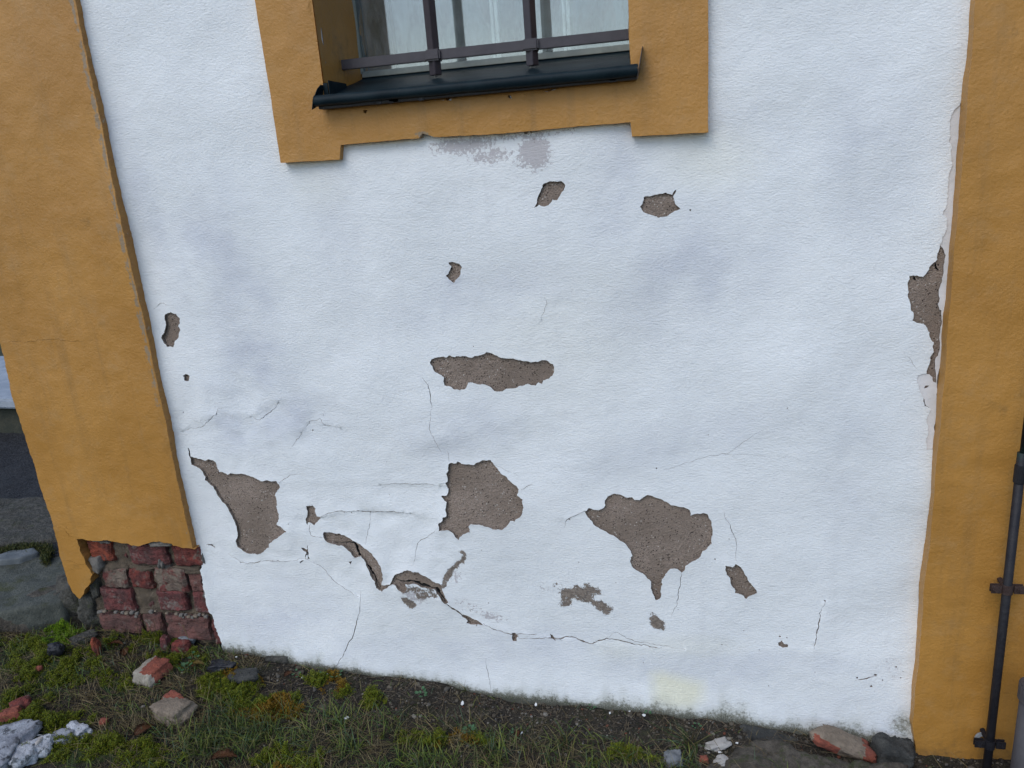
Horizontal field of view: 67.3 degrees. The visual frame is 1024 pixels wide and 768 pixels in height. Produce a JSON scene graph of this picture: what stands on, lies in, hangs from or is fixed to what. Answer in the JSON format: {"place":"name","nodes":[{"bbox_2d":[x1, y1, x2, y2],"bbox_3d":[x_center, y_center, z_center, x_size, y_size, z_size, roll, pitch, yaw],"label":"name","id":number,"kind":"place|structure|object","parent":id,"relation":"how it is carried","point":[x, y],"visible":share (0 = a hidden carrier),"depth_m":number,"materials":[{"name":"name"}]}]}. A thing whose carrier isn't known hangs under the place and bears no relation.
{"place":"outdoors","nodes":[
{"label":"outdoors","id":0,"kind":"place"},
{"bbox_2d":[0,433,58,555],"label":"asphalt path","id":1,"kind":"structure","parent":0,"point":[18,477],"depth_m":3.97,"materials":[{"name":"grey asphalt"}]},
{"bbox_2d":[0,345,1010,767],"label":"ground","id":2,"kind":"structure","parent":0,"point":[620,727],"depth_m":2.30,"materials":[{"name":"green plant"}]},
{"bbox_2d":[0,356,22,432],"bbox_3d":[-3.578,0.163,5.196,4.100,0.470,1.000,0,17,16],"label":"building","id":3,"kind":"structure","parent":2,"relation":"on","point":[9,420],"depth_m":4.59,"materials":[{"name":"white paint"}]},
{"bbox_2d":[0,705,22,721],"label":"brick fragment","id":4,"kind":"object","parent":2,"relation":"on","point":[11,713],"visible":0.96,"depth_m":2.25,"materials":[{"name":"red brick"}]},
{"bbox_2d":[0,548,39,564],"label":"kerb stone","id":5,"kind":"object","parent":2,"relation":"on","point":[13,557],"visible":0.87,"depth_m":3.00,"materials":[{"name":"grey stone"}]},
{"bbox_2d":[9,694,31,709],"bbox_3d":[-1.473,0.964,2.304,0.060,0.038,0.055,-14,19,-30],"label":"brick fragment","id":6,"kind":"object","parent":2,"relation":"on","point":[25,701],"visible":0.59,"depth_m":2.30,"materials":[{"name":"red brick"}]},
{"bbox_2d":[0,719,42,767],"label":"rock","id":7,"kind":"object","parent":2,"relation":"on","point":[13,735],"visible":0.81,"depth_m":2.17,"materials":[{"name":"grey stone"}]},
{"bbox_2d":[8,742,37,767],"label":"rock","id":8,"kind":"object","parent":2,"relation":"on","point":[24,755],"visible":0.97,"depth_m":2.11,"materials":[{"name":"grey stone"}]},
{"bbox_2d":[0,497,56,548],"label":"concrete kerb","id":9,"kind":"structure","parent":2,"relation":"on","point":[27,519],"depth_m":3.29,"materials":[{"name":"grey concrete"}]},
{"bbox_2d":[0,555,70,631],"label":"kerb stone","id":10,"kind":"object","parent":2,"relation":"on","point":[18,582],"visible":0.57,"depth_m":2.75,"materials":[{"name":"grey stone"}]},
{"bbox_2d":[0,540,55,566],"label":"kerb moss","id":11,"kind":"object","parent":10,"relation":"on","point":[46,552],"visible":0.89,"depth_m":3.06,"materials":[{"name":"green plant"}]},
{"bbox_2d":[33,665,42,671],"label":"brick fragment","id":12,"kind":"object","parent":2,"relation":"on","point":[39,668],"visible":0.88,"depth_m":2.46,"materials":[{"name":"red brick"}]},
{"bbox_2d":[0,585,77,633],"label":"concrete lump","id":13,"kind":"object","parent":2,"relation":"on","point":[7,626],"visible":0.24,"depth_m":2.68,"materials":[{"name":"concrete"}]},
{"bbox_2d":[35,737,42,744],"bbox_3d":[-1.330,1.011,2.161,0.025,0.031,0.040,-1,17,11],"label":"pebble","id":14,"kind":"object","parent":2,"relation":"on","point":[39,740],"visible":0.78,"depth_m":2.15,"materials":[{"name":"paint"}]},
{"bbox_2d":[25,733,53,758],"bbox_3d":[-1.329,1.025,2.158,0.078,0.059,0.072,-9,17,-17],"label":"rock","id":15,"kind":"object","parent":2,"relation":"on","point":[44,747],"visible":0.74,"depth_m":2.15,"materials":[{"name":"grey stone"}]},
{"bbox_2d":[47,642,65,658],"bbox_3d":[-1.499,0.878,2.532,0.056,0.054,0.037,-8,17,-13],"label":"black lump","id":16,"kind":"object","parent":2,"relation":"on","point":[55,649],"visible":1,"depth_m":2.52,"materials":[{"name":"black stone"}]},
{"bbox_2d":[52,728,73,744],"bbox_3d":[-1.285,1.016,2.200,0.081,0.050,0.055,-6,17,-6],"label":"rock","id":17,"kind":"object","parent":2,"relation":"on","point":[62,731],"visible":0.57,"depth_m":2.19,"materials":[{"name":"grey stone"}]},
{"bbox_2d":[53,574,78,615],"bbox_3d":[-1.576,0.788,2.778,0.148,0.219,0.133,-1,17,11],"label":"concrete lump","id":18,"kind":"object","parent":2,"relation":"on","point":[67,596],"visible":0.27,"depth_m":2.71,"materials":[{"name":"grey concrete"}]},
{"bbox_2d":[66,720,92,739],"bbox_3d":[-1.249,1.012,2.215,0.086,0.069,0.061,5,19,30],"label":"rock","id":19,"kind":"object","parent":2,"relation":"on","point":[78,728],"visible":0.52,"depth_m":2.21,"materials":[{"name":"grey stone"}]},
{"bbox_2d":[69,629,97,647],"bbox_3d":[-1.453,0.865,2.613,0.091,0.032,0.052,-18,21,-39],"label":"concrete lump","id":20,"kind":"object","parent":2,"relation":"on","point":[91,633],"visible":0.92,"depth_m":2.60,"materials":[{"name":"grey concrete"}]},
{"bbox_2d":[77,606,101,627],"bbox_3d":[-1.462,0.817,2.712,0.112,0.156,0.098,-8,17,-13],"label":"concrete lump","id":21,"kind":"object","parent":2,"relation":"on","point":[91,621],"visible":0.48,"depth_m":2.67,"materials":[{"name":"grey concrete"}]},
{"bbox_2d":[90,637,101,655],"bbox_3d":[-1.377,0.876,2.550,0.024,0.086,0.032,-6,17,-6],"label":"brick fragment","id":22,"kind":"object","parent":2,"relation":"on","point":[95,643],"visible":0.84,"depth_m":2.54,"materials":[{"name":"red brick"}]},
{"bbox_2d":[99,717,108,725],"bbox_3d":[-1.198,0.993,2.256,0.025,0.021,0.025,-1,17,11],"label":"brick fragment","id":23,"kind":"object","parent":2,"relation":"on","point":[101,722],"visible":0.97,"depth_m":2.25,"materials":[{"name":"red brick"}]},
{"bbox_2d":[108,639,122,644],"bbox_3d":[-1.330,0.868,2.578,0.050,0.013,0.034,-2,7,0],"label":"dead leaf","id":24,"kind":"object","parent":2,"relation":"on","point":[117,641],"visible":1,"depth_m":2.58,"materials":[{"name":"brown plant"}]},
{"bbox_2d":[132,655,172,688],"bbox_3d":[-1.145,0.918,2.451,0.089,0.058,0.112,3,18,23],"label":"brick fragment","id":25,"kind":"object","parent":2,"relation":"on","point":[149,670],"visible":0.95,"depth_m":2.43,"materials":[{"name":"red brick"}]},
{"bbox_2d":[160,634,170,650],"bbox_3d":[-1.166,0.875,2.589,0.030,0.069,0.036,-1,17,11],"label":"brick fragment","id":26,"kind":"object","parent":2,"relation":"on","point":[165,640],"visible":0.89,"depth_m":2.58,"materials":[{"name":"red brick"}]},
{"bbox_2d":[149,689,197,727],"bbox_3d":[-1.010,0.974,2.299,0.146,0.067,0.106,7,20,34],"label":"mortar fragment","id":27,"kind":"object","parent":2,"relation":"on","point":[171,704],"visible":0.89,"depth_m":2.27,"materials":[{"name":"concrete"}]},
{"bbox_2d":[171,639,191,652],"bbox_3d":[-1.111,0.883,2.585,0.064,0.051,0.045,-7,17,-9],"label":"brick fragment","id":28,"kind":"object","parent":2,"relation":"on","point":[182,644],"visible":0.88,"depth_m":2.57,"materials":[{"name":"red brick"}]},
{"bbox_2d":[178,662,191,670],"bbox_3d":[-1.055,0.911,2.478,0.043,0.017,0.049,-1,17,11],"label":"weed","id":29,"kind":"object","parent":2,"relation":"on","point":[180,669],"visible":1,"depth_m":2.49,"materials":[{"name":"green plant"}]},
{"bbox_2d":[178,636,196,643],"bbox_3d":[-1.104,0.865,2.618,0.068,0.035,0.052,-1,17,11],"label":"stone chip","id":30,"kind":"object","parent":2,"relation":"on","point":[187,638],"visible":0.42,"depth_m":2.60,"materials":[{"name":"white stone"}]},
{"bbox_2d":[192,659,204,664],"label":"dead leaf","id":31,"kind":"object","parent":2,"relation":"on","point":[198,661],"visible":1,"depth_m":2.50,"materials":[{"name":"plant"}]},
{"bbox_2d":[207,659,236,673],"bbox_3d":[-0.938,0.920,2.493,0.092,0.046,0.059,-1,17,11],"label":"black lump","id":32,"kind":"object","parent":2,"relation":"on","point":[215,665],"visible":0.86,"depth_m":2.48,"materials":[{"name":"black stone"}]},
{"bbox_2d":[227,667,259,683],"bbox_3d":[-0.856,0.936,2.456,0.103,0.046,0.074,-1,17,11],"label":"stone","id":33,"kind":"object","parent":2,"relation":"on","point":[249,674],"visible":0.89,"depth_m":2.44,"materials":[{"name":"grey stone"}]},
{"bbox_2d":[264,656,287,663],"bbox_3d":[-0.778,0.912,2.556,0.087,0.031,0.048,-4,17,3],"label":"stone","id":34,"kind":"object","parent":2,"relation":"on","point":[279,659],"visible":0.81,"depth_m":2.54,"materials":[{"name":"stone"}]},
{"bbox_2d":[284,670,291,676],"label":"dead leaf","id":35,"kind":"object","parent":2,"relation":"on","point":[287,672],"visible":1,"depth_m":2.48,"materials":[{"name":"brown plant"}]},
{"bbox_2d":[0,617,664,767],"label":"moss","id":36,"kind":"object","parent":2,"relation":"on","point":[31,710],"visible":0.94,"depth_m":2.35,"materials":[{"name":"green plant"}]},
{"bbox_2d":[119,647,128,655],"bbox_3d":[-1.286,0.886,2.550,0.028,0.013,0.050,-4,12,-25],"label":"dead leaf","id":37,"kind":"object","parent":36,"relation":"on","point":[123,652],"visible":0.98,"depth_m":2.54,"materials":[{"name":"brown plant"}]},
{"bbox_2d":[415,686,426,696],"bbox_3d":[-0.284,0.961,2.397,0.038,0.020,0.040,-9,17,-15],"label":"weed","id":38,"kind":"object","parent":2,"relation":"on","point":[420,691],"visible":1,"depth_m":2.41,"materials":[{"name":"green plant"}]},
{"bbox_2d":[461,724,475,733],"bbox_3d":[-0.129,1.021,2.274,0.042,0.015,0.041,-1,17,11],"label":"weed","id":39,"kind":"object","parent":2,"relation":"on","point":[473,727],"visible":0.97,"depth_m":2.28,"materials":[{"name":"green plant"}]},
{"bbox_2d":[0,619,992,767],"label":"grass","id":40,"kind":"structure","parent":2,"relation":"on","point":[179,735],"depth_m":2.25,"materials":[{"name":"green plant"}]},
{"bbox_2d":[133,723,153,735],"bbox_3d":[-1.060,0.993,2.212,0.039,0.016,0.060,21,25,33],"label":"dead leaf","id":41,"kind":"object","parent":40,"relation":"on","point":[144,727],"visible":0.97,"depth_m":2.21,"materials":[{"name":"brown plant"}]},
{"bbox_2d":[209,748,236,759],"bbox_3d":[-0.808,1.041,2.152,0.075,0.020,0.044,-3,12,-6],"label":"dead leaf","id":42,"kind":"object","parent":40,"relation":"on","point":[224,752],"visible":1,"depth_m":2.16,"materials":[{"name":"brown plant"}]},
{"bbox_2d":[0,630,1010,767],"bbox_3d":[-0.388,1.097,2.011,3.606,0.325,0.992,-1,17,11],"label":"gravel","id":43,"kind":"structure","parent":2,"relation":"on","point":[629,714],"depth_m":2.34,"materials":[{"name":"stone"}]},
{"bbox_2d":[0,0,1023,759],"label":"house","id":44,"kind":"structure","parent":2,"relation":"on","point":[668,360],"depth_m":2.10,"materials":[{"name":"white paint"}]},
{"bbox_2d":[341,0,628,75],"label":"window grille","id":45,"kind":"object","parent":44,"relation":"attached to","point":[531,45],"depth_m":1.97,"materials":[{"name":"metal"}]},
{"bbox_2d":[352,0,629,100],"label":"window","id":46,"kind":"structure","parent":44,"relation":"in","point":[493,4],"depth_m":2.15,"materials":[{"name":"green paint"}]},
{"bbox_2d":[391,0,628,67],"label":"curtain","id":47,"kind":"object","parent":44,"relation":"hanging from","point":[462,23],"visible":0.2,"depth_m":2.31,"materials":[{"name":"white fabric"}]},
{"bbox_2d":[973,419,1023,767],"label":"conductor pipe","id":48,"kind":"object","parent":44,"relation":"attached to","point":[1005,587],"visible":1,"depth_m":1.96,"materials":[{"name":"metal"}]},
{"bbox_2d":[663,749,683,767],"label":"stone","id":49,"kind":"object","parent":2,"relation":"on","point":[675,755],"visible":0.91,"depth_m":2.15,"materials":[{"name":"grey stone"}]},
{"bbox_2d":[646,716,726,763],"bbox_3d":[0.498,1.006,2.163,0.252,0.116,0.153,-1,17,11],"label":"grass tuft","id":50,"kind":"object","parent":2,"relation":"on","point":[691,744],"visible":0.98,"depth_m":2.20,"materials":[{"name":"green plant"}]},
{"bbox_2d":[699,755,707,762],"bbox_3d":[0.539,1.054,2.162,0.026,0.015,0.020,-1,17,11],"label":"brick fragment","id":51,"kind":"object","parent":2,"relation":"on","point":[704,758],"visible":0.97,"depth_m":2.16,"materials":[{"name":"red brick"}]},
{"bbox_2d":[704,736,731,751],"bbox_3d":[0.592,1.037,2.209,0.082,0.021,0.044,-11,18,-20],"label":"plaster chip","id":52,"kind":"object","parent":2,"relation":"on","point":[722,743],"visible":0.96,"depth_m":2.20,"materials":[{"name":"white paint"}]},
{"bbox_2d":[713,754,728,765],"bbox_3d":[0.588,1.058,2.159,0.045,0.022,0.040,-19,22,-41],"label":"plaster chip","id":53,"kind":"object","parent":2,"relation":"on","point":[722,757],"visible":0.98,"depth_m":2.15,"materials":[{"name":"white paint"}]},
{"bbox_2d":[739,724,797,741],"bbox_3d":[0.761,1.043,2.253,0.198,0.034,0.061,10,19,8],"label":"flat stone","id":54,"kind":"object","parent":2,"relation":"on","point":[762,733],"visible":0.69,"depth_m":2.25,"materials":[{"name":"grey stone"}]},
{"bbox_2d":[706,739,907,767],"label":"boulder","id":55,"kind":"object","parent":2,"relation":"on","point":[788,752],"visible":0.98,"depth_m":2.14,"materials":[{"name":"grey stone"}]},
{"bbox_2d":[809,724,876,762],"bbox_3d":[0.944,1.027,2.196,0.202,0.052,0.081,20,26,5],"label":"brick","id":56,"kind":"object","parent":2,"relation":"on","point":[835,740],"visible":0.95,"depth_m":2.17,"materials":[{"name":"brick"}]},
{"bbox_2d":[869,732,916,767],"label":"dark rock","id":57,"kind":"object","parent":2,"relation":"on","point":[886,747],"visible":0.77,"depth_m":2.16,"materials":[{"name":"grey stone"}]},
{"bbox_2d":[1010,677,1023,767],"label":"drain pipe","id":58,"kind":"object","parent":2,"relation":"on","point":[1017,758],"visible":1,"depth_m":2.00,"materials":[{"name":"grey metal"}]}
]}

